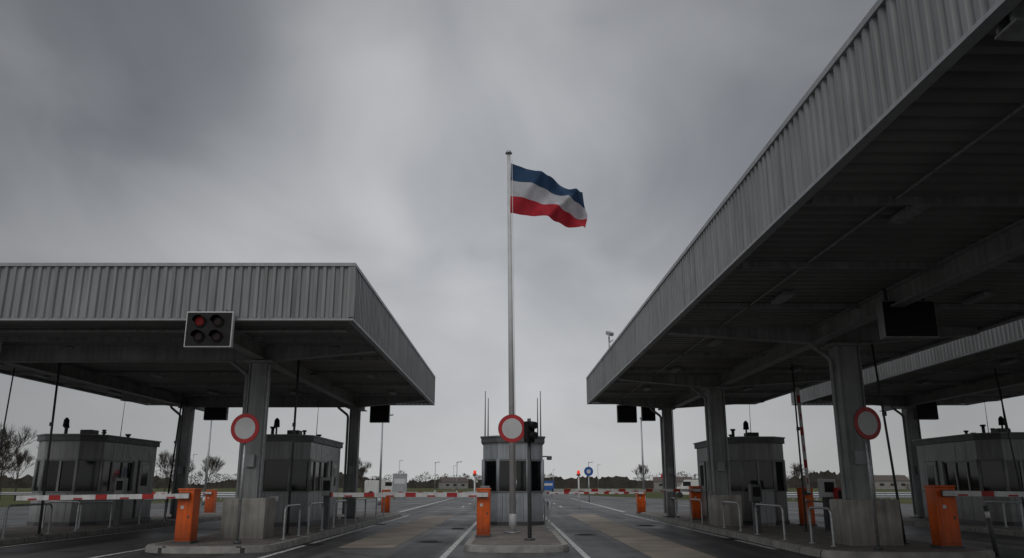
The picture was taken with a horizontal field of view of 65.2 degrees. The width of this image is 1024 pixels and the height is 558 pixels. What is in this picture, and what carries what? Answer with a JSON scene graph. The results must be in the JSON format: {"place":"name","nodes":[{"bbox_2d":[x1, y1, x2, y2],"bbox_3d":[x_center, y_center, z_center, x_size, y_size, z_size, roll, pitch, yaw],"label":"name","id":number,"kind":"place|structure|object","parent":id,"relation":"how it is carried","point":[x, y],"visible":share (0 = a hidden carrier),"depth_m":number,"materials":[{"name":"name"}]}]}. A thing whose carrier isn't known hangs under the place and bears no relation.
{"place":"outdoors","nodes":[
{"label":"outdoors","id":0,"kind":"place"},
{"bbox_2d":[329,488,491,536],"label":"barrier gate","id":1,"kind":"structure","parent":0,"point":[483,495],"depth_m":20.11,"materials":[{"name":"metal"}]},
{"bbox_2d":[478,499,488,532],"bbox_3d":[-0.720,5.960,20.135,0.279,0.828,0.012,0,-14,0],"label":"service door","id":2,"kind":"structure","parent":1,"relation":"in","point":[483,519],"depth_m":20.12,"materials":[{"name":"orange paint"}]},
{"bbox_2d":[439,482,467,488],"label":"walls","id":3,"kind":"structure","parent":0,"point":[442,485],"depth_m":364.39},
{"bbox_2d":[438,477,468,481],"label":"roof","id":4,"kind":"structure","parent":3,"relation":"on","point":[450,479],"depth_m":366.66,"materials":[{"name":"metal"}]},
{"bbox_2d":[0,488,911,506],"bbox_3d":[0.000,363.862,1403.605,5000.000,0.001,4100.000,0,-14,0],"label":"ground","id":5,"kind":"structure","parent":0,"point":[6,500],"depth_m":168.86,"materials":[{"name":"green plant"}]},
{"bbox_2d":[0,439,19,477],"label":"bare tree","id":6,"kind":"object","parent":5,"relation":"on","point":[7,459],"visible":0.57,"depth_m":89.44,"materials":[{"name":"brown plant"}]},
{"bbox_2d":[0,423,38,497],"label":"bare tree","id":7,"kind":"object","parent":5,"relation":"on","point":[6,444],"visible":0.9,"depth_m":82.68,"materials":[{"name":"brown plant"}]},
{"bbox_2d":[6,448,33,491],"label":"bare tree","id":8,"kind":"object","parent":5,"relation":"on","point":[20,460],"visible":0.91,"depth_m":116.51,"materials":[{"name":"brown plant"}]},
{"bbox_2d":[0,492,235,499],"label":"guard rail","id":9,"kind":"object","parent":5,"relation":"on","point":[16,493],"visible":0.11,"depth_m":81.12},
{"bbox_2d":[155,450,174,491],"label":"bare tree","id":10,"kind":"object","parent":5,"relation":"on","point":[164,460],"visible":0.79,"depth_m":145.49,"materials":[{"name":"brown plant"}]},
{"bbox_2d":[198,455,225,489],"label":"bare tree","id":11,"kind":"object","parent":5,"relation":"on","point":[215,463],"visible":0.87,"depth_m":126.06,"materials":[{"name":"brown plant"}]},
{"bbox_2d":[364,480,392,492],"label":"parked van","id":12,"kind":"object","parent":5,"relation":"on","point":[371,486],"visible":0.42,"depth_m":107.37,"materials":[{"name":"white paint"}]},
{"bbox_2d":[2,469,909,488],"bbox_3d":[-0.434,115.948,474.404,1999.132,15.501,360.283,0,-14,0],"label":"distant tree line","id":13,"kind":"object","parent":5,"relation":"on","point":[608,482],"visible":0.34,"depth_m":462.26,"materials":[{"name":"plant"}]},
{"bbox_2d":[677,480,698,497],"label":"parked van","id":14,"kind":"object","parent":5,"relation":"on","point":[685,484],"visible":0.37,"depth_m":94.10,"materials":[{"name":"white paint"}]},
{"bbox_2d":[874,481,910,488],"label":"walls","id":15,"kind":"structure","parent":5,"relation":"on","point":[887,484],"depth_m":315.17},
{"bbox_2d":[874,475,909,480],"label":"roof","id":16,"kind":"structure","parent":15,"relation":"on","point":[889,478],"depth_m":317.44,"materials":[{"name":"metal"}]},
{"bbox_2d":[0,490,1023,557],"bbox_3d":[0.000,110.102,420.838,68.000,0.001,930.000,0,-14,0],"label":"road","id":17,"kind":"structure","parent":0,"point":[465,516],"depth_m":23.63,"materials":[{"name":"asphalt"}]},
{"bbox_2d":[0,526,216,552],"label":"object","id":18,"kind":"object","parent":17,"relation":"on","point":[46,546],"visible":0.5,"depth_m":20.62,"materials":[{"name":"concrete"}]},
{"bbox_2d":[0,513,221,545],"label":"traffic island","id":19,"kind":"structure","parent":17,"relation":"on","point":[13,535],"depth_m":24.14,"materials":[{"name":"concrete"}]},
{"bbox_2d":[0,368,14,450],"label":"slim steel pole","id":20,"kind":"object","parent":19,"relation":"on","point":[2,431],"visible":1,"depth_m":24.24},
{"bbox_2d":[0,503,52,538],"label":"steel hoop rail","id":21,"kind":"object","parent":19,"relation":"on","point":[6,514],"visible":1,"depth_m":20.48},
{"bbox_2d":[34,363,60,535],"bbox_3d":[-12.314,4.365,21.388,0.228,4.761,0.200,0,-14,0],"label":"slim steel pole","id":22,"kind":"object","parent":19,"relation":"on","point":[51,423],"visible":0.85,"depth_m":21.30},
{"bbox_2d":[41,501,81,528],"bbox_3d":[-13.650,7.154,24.283,1.240,0.808,0.140,0,-14,0],"label":"steel hoop rail","id":23,"kind":"object","parent":19,"relation":"on","point":[43,519],"visible":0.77,"depth_m":24.31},
{"bbox_2d":[73,501,112,530],"bbox_3d":[-12.500,7.079,23.992,0.140,0.807,2.140,0,-14,0],"label":"steel hoop rail","id":24,"kind":"object","parent":19,"relation":"on","point":[78,510],"visible":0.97,"depth_m":23.79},
{"bbox_2d":[26,404,161,525],"bbox_3d":[-14.700,6.393,28.300,2.400,4.280,4.800,0,-14,0],"label":"control booth","id":25,"kind":"object","parent":19,"relation":"on","point":[89,462],"visible":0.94,"depth_m":26.38,"materials":[{"name":"paint"}]},
{"bbox_2d":[42,461,75,490],"bbox_3d":[-14.700,6.363,25.985,0.980,1.020,0.012,0,-14,0],"label":"window pane","id":26,"kind":"structure","parent":25,"relation":"in","point":[67,469],"depth_m":25.97,"materials":[{"name":"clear glass"}]},
{"bbox_2d":[76,461,99,490],"bbox_3d":[-13.911,6.428,26.237,0.012,1.020,0.658,-14,-20,43],"label":"window pane","id":27,"kind":"structure","parent":25,"relation":"in","point":[88,471],"depth_m":26.23,"materials":[{"name":"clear glass"}]},
{"bbox_2d":[101,461,130,490],"bbox_3d":[-13.651,6.766,27.547,0.012,1.020,2.108,0,-14,0],"label":"window pane","id":28,"kind":"structure","parent":25,"relation":"in","point":[116,473],"depth_m":27.39,"materials":[{"name":"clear glass"}]},
{"bbox_2d":[134,461,150,516],"bbox_3d":[-13.580,7.718,29.393,0.050,1.960,0.850,0,-14,0],"label":"door leaf","id":29,"kind":"structure","parent":25,"relation":"in","point":[144,489],"depth_m":29.27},
{"bbox_2d":[140,465,148,485],"bbox_3d":[-13.568,7.244,29.515,0.040,0.750,0.510,0,-14,0],"label":"booth window","id":30,"kind":"structure","parent":25,"relation":"in","point":[144,476],"depth_m":29.50,"materials":[{"name":"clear glass"}]},
{"bbox_2d":[113,478,127,524],"bbox_3d":[-12.900,7.312,26.282,0.300,1.500,0.280,0,-14,0],"label":"intercom pedestal","id":31,"kind":"object","parent":19,"relation":"on","point":[121,484],"visible":0.81,"depth_m":26.24,"materials":[{"name":"metal"}]},
{"bbox_2d":[162,392,183,520],"bbox_3d":[-12.847,6.660,30.276,0.315,4.763,0.200,-6,-15,20],"label":"slim steel pole","id":32,"kind":"object","parent":19,"relation":"on","point":[175,442],"visible":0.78,"depth_m":30.30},
{"bbox_2d":[152,490,216,512],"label":"barrier gate","id":33,"kind":"structure","parent":17,"relation":"on","point":[210,500],"depth_m":41.21,"materials":[{"name":"metal"}]},
{"bbox_2d":[202,420,211,504],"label":"street lamp","id":34,"kind":"object","parent":17,"relation":"on","point":[205,487],"visible":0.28,"depth_m":60.28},
{"bbox_2d":[145,513,400,553],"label":"traffic island","id":35,"kind":"structure","parent":17,"relation":"on","point":[214,543],"depth_m":18.95,"materials":[{"name":"concrete"}]},
{"bbox_2d":[14,488,201,543],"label":"barrier gate","id":36,"kind":"structure","parent":35,"relation":"on","point":[187,517],"depth_m":17.89,"materials":[{"name":"metal"}]},
{"bbox_2d":[175,500,191,538],"bbox_3d":[-7.350,5.385,17.908,0.295,0.828,0.012,0,-14,0],"label":"service door","id":37,"kind":"structure","parent":36,"relation":"in","point":[183,523],"depth_m":17.90,"materials":[{"name":"orange paint"}]},
{"bbox_2d":[0,263,434,538],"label":"corrugated canopy","id":38,"kind":"object","parent":35,"relation":"on","point":[114,330],"visible":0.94,"depth_m":19.94,"materials":[{"name":"metal"}]},
{"bbox_2d":[184,310,234,347],"bbox_3d":[-6.450,1.036,17.016,1.000,0.832,0.340,0,-14,0],"label":"overhead lane signal","id":39,"kind":"object","parent":38,"relation":"hanging from","point":[209,329],"visible":1,"depth_m":16.99,"materials":[{"name":"black plastic"}]},
{"bbox_2d":[203,408,228,419],"bbox_3d":[-12.300,5.353,33.312,0.950,1.040,0.235,0,-14,0],"label":"overhead display","id":40,"kind":"object","parent":38,"relation":"hanging from","point":[215,413],"visible":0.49,"depth_m":33.13,"materials":[{"name":"paint"}]},
{"bbox_2d":[370,405,389,422],"bbox_3d":[-5.750,5.733,34.866,0.850,1.040,0.235,0,-14,0],"label":"overhead display","id":41,"kind":"object","parent":38,"relation":"hanging from","point":[379,414],"visible":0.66,"depth_m":34.72,"materials":[{"name":"paint"}]},
{"bbox_2d":[231,413,259,543],"bbox_3d":[-6.150,4.523,18.249,0.680,2.875,0.180,-1,-15,4],"label":"no entry sign","id":42,"kind":"object","parent":35,"relation":"on","point":[245,427],"visible":1,"depth_m":18.40,"materials":[{"name":"metal"}]},
{"bbox_2d":[280,504,300,539],"bbox_3d":[-5.500,6.054,20.022,0.140,0.807,1.540,0,-14,0],"label":"steel hoop rail","id":43,"kind":"object","parent":35,"relation":"on","point":[284,520],"visible":0.91,"depth_m":19.77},
{"bbox_2d":[285,360,299,534],"bbox_3d":[-5.900,4.415,21.581,0.200,4.760,0.200,0,-14,0],"label":"slim steel pole","id":44,"kind":"object","parent":35,"relation":"on","point":[291,468],"visible":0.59,"depth_m":21.49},
{"bbox_2d":[262,403,343,526],"bbox_3d":[-7.600,6.432,28.393,2.100,4.250,5.400,0,-14,0],"label":"control booth","id":45,"kind":"object","parent":35,"relation":"on","point":[316,458],"visible":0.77,"depth_m":26.05,"materials":[{"name":"paint"}]},
{"bbox_2d":[263,461,288,490],"bbox_3d":[-7.600,6.313,25.792,0.780,1.020,0.012,0,-14,0],"label":"window pane","id":46,"kind":"structure","parent":45,"relation":"in","point":[276,472],"depth_m":25.77,"materials":[{"name":"grey glass"}]},
{"bbox_2d":[291,461,307,490],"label":"window pane","id":47,"kind":"structure","parent":45,"relation":"in","point":[299,475],"depth_m":26.03,"materials":[{"name":"grey glass"}]},
{"bbox_2d":[310,461,325,490],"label":"window pane","id":48,"kind":"structure","parent":45,"relation":"in","point":[317,477],"depth_m":27.54,"materials":[{"name":"grey glass"}]},
{"bbox_2d":[330,462,337,516],"bbox_3d":[-6.630,7.781,29.638,0.050,1.960,0.850,0,-14,0],"label":"door leaf","id":49,"kind":"structure","parent":45,"relation":"in","point":[332,499],"depth_m":29.45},
{"bbox_2d":[305,502,323,533],"bbox_3d":[-5.500,6.679,22.443,0.140,0.807,1.740,0,-14,0],"label":"steel hoop rail","id":50,"kind":"object","parent":35,"relation":"on","point":[309,509],"visible":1,"depth_m":22.15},
{"bbox_2d":[321,477,333,528],"bbox_3d":[-5.600,6.762,24.151,0.300,1.500,0.280,0,-14,0],"label":"intercom pedestal","id":51,"kind":"object","parent":35,"relation":"on","point":[327,485],"visible":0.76,"depth_m":24.11,"materials":[{"name":"metal"}]},
{"bbox_2d":[259,516,406,557],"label":"road marking","id":52,"kind":"object","parent":17,"relation":"on","point":[324,539],"visible":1,"depth_m":20.93,"materials":[{"name":"paint"}]},
{"bbox_2d":[324,522,401,540],"bbox_3d":[-4.650,8.226,26.278,0.700,0.001,11.000,0,-14,0],"label":"asphalt repair patch","id":53,"kind":"object","parent":17,"relation":"on","point":[353,535],"visible":0.8,"depth_m":24.57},
{"bbox_2d":[377,414,392,504],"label":"street lamp","id":54,"kind":"object","parent":17,"relation":"on","point":[380,478],"visible":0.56,"depth_m":60.31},
{"bbox_2d":[338,516,452,547],"bbox_3d":[-3.400,8.789,28.456,1.300,0.001,20.500,0,-14,0],"label":"concrete lane strip","id":55,"kind":"object","parent":17,"relation":"on","point":[394,537],"visible":1,"depth_m":23.56,"materials":[{"name":"concrete"}]},
{"bbox_2d":[392,474,406,498],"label":"information board","id":56,"kind":"object","parent":17,"relation":"on","point":[399,484],"visible":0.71,"depth_m":89.02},
{"bbox_2d":[389,530,461,556],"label":"asphalt repair patch","id":57,"kind":"object","parent":17,"relation":"on","point":[418,549],"visible":1,"depth_m":19.24,"materials":[{"name":"asphalt"}]},
{"bbox_2d":[380,490,476,512],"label":"barrier gate","id":58,"kind":"structure","parent":17,"relation":"on","point":[387,505],"depth_m":41.67,"materials":[{"name":"metal"}]},
{"bbox_2d":[440,521,476,557],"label":"road marking","id":59,"kind":"object","parent":17,"relation":"on","point":[451,548],"visible":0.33,"depth_m":20.20,"materials":[{"name":"paint"}]},
{"bbox_2d":[464,518,568,552],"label":"traffic island","id":60,"kind":"structure","parent":17,"relation":"on","point":[500,540],"depth_m":18.21,"materials":[{"name":"concrete"}]},
{"bbox_2d":[505,150,520,532],"bbox_3d":[0.016,1.494,23.265,0.449,11.250,0.440,0,-14,0],"label":"flagpole","id":61,"kind":"object","parent":60,"relation":"on","point":[512,466],"visible":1,"depth_m":23.02,"materials":[{"name":"metal"}]},
{"bbox_2d":[498,414,524,442],"bbox_3d":[0.065,3.654,19.553,0.810,0.680,0.068,0,-14,0],"label":"no entry sign","id":62,"kind":"object","parent":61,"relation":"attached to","point":[510,428],"visible":0.98,"depth_m":19.52,"materials":[{"name":"metal"}]},
{"bbox_2d":[510,163,586,227],"bbox_3d":[1.133,-2.469,24.602,2.366,2.078,0.807,0,-14,0],"label":"flag","id":63,"kind":"object","parent":61,"relation":"attached to","point":[538,193],"visible":1,"depth_m":24.44,"materials":[{"name":"fabric"}]},
{"bbox_2d":[480,391,551,525],"bbox_3d":[0.130,6.190,27.733,2.400,4.390,3.000,0,-14,0],"label":"control booth","id":64,"kind":"object","parent":60,"relation":"on","point":[495,468],"visible":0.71,"depth_m":26.36,"materials":[{"name":"paint"}]},
{"bbox_2d":[485,461,495,490],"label":"window pane","id":65,"kind":"structure","parent":64,"relation":"in","point":[490,466],"depth_m":26.52,"materials":[{"name":"black glass"}]},
{"bbox_2d":[500,461,525,490],"bbox_3d":[0.030,6.438,26.276,0.880,1.020,0.012,0,-14,0],"label":"window pane","id":66,"kind":"structure","parent":64,"relation":"in","point":[520,469],"depth_m":26.27,"materials":[{"name":"grey glass"}]},
{"bbox_2d":[531,461,540,490],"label":"window pane","id":67,"kind":"structure","parent":64,"relation":"in","point":[535,465],"depth_m":26.54,"materials":[{"name":"black glass"}]},
{"bbox_2d":[524,418,537,540],"bbox_3d":[0.441,4.773,19.166,0.285,2.850,0.556,3,-15,-13],"label":"traffic signal","id":68,"kind":"object","parent":60,"relation":"on","point":[530,433],"visible":1,"depth_m":19.26,"materials":[{"name":"metal"}]},
{"bbox_2d":[543,514,589,557],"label":"road marking","id":69,"kind":"object","parent":17,"relation":"on","point":[578,549],"visible":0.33,"depth_m":20.20,"materials":[{"name":"paint"}]},
{"bbox_2d":[561,527,619,545],"bbox_3d":[2.150,7.476,23.373,0.900,0.001,9.000,0,-14,0],"label":"asphalt repair patch","id":70,"kind":"object","parent":17,"relation":"on","point":[597,539],"visible":1,"depth_m":22.20,"materials":[{"name":"asphalt"}]},
{"bbox_2d":[547,492,645,512],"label":"barrier gate","id":71,"kind":"structure","parent":17,"relation":"on","point":[640,503],"depth_m":41.67,"materials":[{"name":"metal"}]},
{"bbox_2d":[568,514,716,557],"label":"concrete lane strip","id":72,"kind":"object","parent":17,"relation":"on","point":[652,546],"visible":1,"depth_m":20.99,"materials":[{"name":"concrete"}]},
{"bbox_2d":[640,417,645,502],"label":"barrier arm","id":73,"kind":"object","parent":17,"relation":"on","point":[643,480],"visible":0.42,"depth_m":62.36},
{"bbox_2d":[626,514,774,548],"bbox_3d":[5.825,8.973,29.184,0.130,0.001,23.001,0,-14,-1],"label":"road marking","id":74,"kind":"object","parent":17,"relation":"on","point":[707,533],"visible":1,"depth_m":23.99,"materials":[{"name":"paint"}]},
{"bbox_2d":[664,536,790,557],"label":"asphalt repair patch","id":75,"kind":"object","parent":17,"relation":"on","point":[724,548],"visible":1,"depth_m":18.62,"materials":[{"name":"asphalt"}]},
{"bbox_2d":[640,512,994,557],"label":"traffic island","id":76,"kind":"structure","parent":17,"relation":"on","point":[798,540],"depth_m":18.05,"materials":[{"name":"concrete"}]},
{"bbox_2d":[552,486,701,519],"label":"barrier gate","id":77,"kind":"structure","parent":76,"relation":"on","point":[694,492],"depth_m":30.38,"materials":[{"name":"metal"}]},
{"bbox_2d":[692,493,700,516],"bbox_3d":[7.050,8.589,30.404,0.344,0.864,0.012,0,-14,0],"label":"service door","id":78,"kind":"structure","parent":77,"relation":"in","point":[696,504],"depth_m":30.39,"materials":[{"name":"orange paint"}]},
{"bbox_2d":[722,501,741,530],"bbox_3d":[6.500,7.004,23.702,0.140,0.807,1.940,0,-14,0],"label":"steel hoop rail","id":79,"kind":"object","parent":76,"relation":"on","point":[723,502],"visible":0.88,"depth_m":23.62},
{"bbox_2d":[693,406,789,524],"bbox_3d":[8.300,6.632,29.168,2.300,4.250,4.600,0,-14,0],"label":"control booth","id":80,"kind":"object","parent":76,"relation":"on","point":[755,458],"visible":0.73,"depth_m":27.11,"materials":[{"name":"paint"}]},
{"bbox_2d":[699,462,706,515],"bbox_3d":[7.230,7.926,30.200,0.050,1.960,0.850,0,-14,0],"label":"door leaf","id":81,"kind":"structure","parent":80,"relation":"in","point":[703,488],"depth_m":30.10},
{"bbox_2d":[729,462,741,490],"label":"window pane","id":82,"kind":"structure","parent":80,"relation":"in","point":[734,467],"depth_m":27.13,"materials":[{"name":"grey glass"}]},
{"bbox_2d":[743,462,773,490],"bbox_3d":[8.300,6.613,26.954,0.980,1.020,0.012,0,-14,0],"label":"window pane","id":83,"kind":"structure","parent":80,"relation":"in","point":[750,468],"depth_m":26.95,"materials":[{"name":"grey glass"}]},
{"bbox_2d":[775,462,783,490],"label":"window pane","id":84,"kind":"structure","parent":80,"relation":"in","point":[779,471],"depth_m":27.21,"materials":[{"name":"black glass"}]},
{"bbox_2d":[748,484,761,532],"bbox_3d":[6.750,6.334,22.093,0.300,1.300,0.280,0,-14,0],"label":"intercom pedestal","id":85,"kind":"object","parent":76,"relation":"on","point":[755,493],"visible":0.94,"depth_m":22.05,"materials":[{"name":"metal"}]},
{"bbox_2d":[760,489,775,525],"bbox_3d":[8.150,7.393,25.873,0.660,1.140,0.460,0,-14,0],"label":"electrical cabinet","id":86,"kind":"object","parent":76,"relation":"on","point":[768,515],"visible":0.56,"depth_m":25.67,"materials":[{"name":"metal"}]},
{"bbox_2d":[755,503,787,539],"bbox_3d":[6.500,6.104,20.216,0.140,0.807,2.340,0,-14,0],"label":"steel hoop rail","id":87,"kind":"object","parent":76,"relation":"on","point":[783,520],"visible":0.95,"depth_m":19.88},
{"bbox_2d":[791,364,809,531],"bbox_3d":[8.300,4.815,23.131,0.200,4.760,0.200,0,-14,0],"label":"slim steel pole","id":88,"kind":"object","parent":76,"relation":"on","point":[798,430],"visible":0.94,"depth_m":23.05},
{"bbox_2d":[586,0,1023,545],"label":"corrugated canopy","id":89,"kind":"object","parent":76,"relation":"on","point":[890,157],"visible":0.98,"depth_m":12.58,"materials":[{"name":"metal"}]},
{"bbox_2d":[617,405,636,422],"bbox_3d":[5.000,5.733,34.866,0.850,1.040,0.235,0,-14,0],"label":"overhead display","id":90,"kind":"object","parent":89,"relation":"hanging from","point":[626,414],"visible":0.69,"depth_m":34.71,"materials":[{"name":"paint"}]},
{"bbox_2d":[641,407,655,420],"bbox_3d":[5.950,5.729,34.971,0.600,0.940,0.235,0,-14,0],"label":"overhead display","id":91,"kind":"object","parent":89,"relation":"hanging from","point":[647,414],"visible":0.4,"depth_m":34.81,"materials":[{"name":"paint"}]},
{"bbox_2d":[876,288,938,339],"bbox_3d":[7.350,0.622,14.910,1.000,0.990,0.235,0,-14,0],"label":"overhead display","id":92,"kind":"object","parent":89,"relation":"hanging from","point":[916,320],"visible":0.89,"depth_m":14.77,"materials":[{"name":"paint"}]},
{"bbox_2d":[795,386,816,525],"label":"barrier gate","id":93,"kind":"structure","parent":76,"relation":"on","point":[808,492],"depth_m":25.93,"materials":[{"name":"metal"}]},
{"bbox_2d":[808,506,837,546],"bbox_3d":[6.800,5.429,17.602,0.139,0.807,1.144,1,-15,-6],"label":"steel hoop rail","id":94,"kind":"object","parent":76,"relation":"on","point":[831,522],"visible":1,"depth_m":17.50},
{"bbox_2d":[817,479,835,529],"bbox_3d":[9.250,6.587,23.370,0.400,1.450,0.370,0,-14,0],"label":"intercom pedestal","id":95,"kind":"object","parent":76,"relation":"on","point":[825,488],"visible":0.84,"depth_m":23.32,"materials":[{"name":"metal"}]},
{"bbox_2d":[853,407,882,549],"bbox_3d":[7.400,4.083,16.503,0.680,2.855,0.180,4,-15,-17],"label":"no entry sign","id":96,"kind":"object","parent":76,"relation":"on","point":[867,423],"visible":1,"depth_m":16.63,"materials":[{"name":"metal"}]},
{"bbox_2d":[871,344,909,543],"bbox_3d":[8.613,3.566,18.289,0.374,4.763,0.200,0,-14,0],"label":"slim steel pole","id":97,"kind":"object","parent":76,"relation":"on","point":[884,413],"visible":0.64,"depth_m":18.24,"materials":[{"name":"metal"}]},
{"bbox_2d":[924,485,1023,548],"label":"barrier gate","id":98,"kind":"structure","parent":76,"relation":"on","point":[943,517],"depth_m":16.58,"materials":[{"name":"metal"}]},
{"bbox_2d":[938,499,959,542],"bbox_3d":[9.050,5.005,16.561,0.344,0.878,0.012,0,-14,0],"label":"service door","id":99,"kind":"structure","parent":98,"relation":"in","point":[950,530],"depth_m":16.55,"materials":[{"name":"orange paint"}]},
{"bbox_2d":[787,494,911,503],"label":"guard rail","id":100,"kind":"object","parent":17,"relation":"on","point":[816,496],"visible":0.14,"depth_m":61.74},
{"bbox_2d":[815,512,1023,536],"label":"traffic island","id":101,"kind":"structure","parent":17,"relation":"on","point":[998,529],"depth_m":25.32,"materials":[{"name":"concrete"}]},
{"bbox_2d":[791,318,1023,517],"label":"corrugated canopy","id":102,"kind":"object","parent":101,"relation":"on","point":[961,371],"visible":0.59,"depth_m":27.42,"materials":[{"name":"metal"}]},
{"bbox_2d":[914,401,938,419],"bbox_3d":[16.900,5.203,32.731,0.900,1.090,0.235,0,-14,0],"label":"overhead display","id":103,"kind":"object","parent":102,"relation":"hanging from","point":[927,411],"visible":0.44,"depth_m":32.56,"materials":[{"name":"paint"}]},
{"bbox_2d":[912,400,1023,525],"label":"control booth","id":104,"kind":"object","parent":101,"relation":"on","point":[975,461],"visible":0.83,"depth_m":27.00,"materials":[{"name":"paint"}]},
{"bbox_2d":[924,462,937,484],"bbox_3d":[15.630,7.793,29.683,0.050,1.960,0.850,0,-14,0],"label":"door leaf","id":105,"kind":"structure","parent":104,"relation":"in","point":[925,463],"depth_m":29.69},
{"bbox_2d":[926,465,935,484],"bbox_3d":[15.618,7.319,29.806,0.040,0.750,0.510,0,-14,0],"label":"booth window","id":106,"kind":"structure","parent":104,"relation":"in","point":[930,471],"depth_m":29.81,"materials":[{"name":"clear glass"}]},
{"bbox_2d":[945,462,979,490],"bbox_3d":[15.701,6.841,27.837,0.012,1.020,2.108,0,-14,0],"label":"window pane","id":107,"kind":"structure","parent":104,"relation":"in","point":[961,466],"depth_m":27.81,"materials":[{"name":"black glass"}]},
{"bbox_2d":[980,459,1005,490],"bbox_3d":[15.961,6.503,26.528,0.658,1.020,0.012,-14,-20,43],"label":"window pane","id":108,"kind":"structure","parent":104,"relation":"in","point":[992,471],"depth_m":26.52,"materials":[{"name":"grey glass"}]},
{"bbox_2d":[1006,461,1023,490],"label":"window pane","id":109,"kind":"structure","parent":104,"relation":"in","point":[1013,481],"depth_m":26.27,"materials":[{"name":"grey glass"}]},
{"bbox_2d":[984,501,1023,529],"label":"steel hoop rail","id":110,"kind":"object","parent":101,"relation":"on","point":[1020,507],"visible":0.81,"depth_m":23.52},
{"bbox_2d":[994,368,1023,507],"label":"slim steel pole","id":111,"kind":"object","parent":101,"relation":"on","point":[1009,432],"visible":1,"depth_m":24.15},
{"bbox_2d":[983,505,999,555],"bbox_3d":[9.900,5.196,16.526,0.190,1.009,0.096,0,-14,0],"label":"bollard","id":112,"kind":"object","parent":17,"relation":"on","point":[990,528],"visible":0.98,"depth_m":16.50,"materials":[{"name":"metal"}]},
{"bbox_2d":[0,0,1023,484],"label":"sky","id":113,"kind":"structure","parent":0,"point":[376,136],"materials":[{"name":"grey"}]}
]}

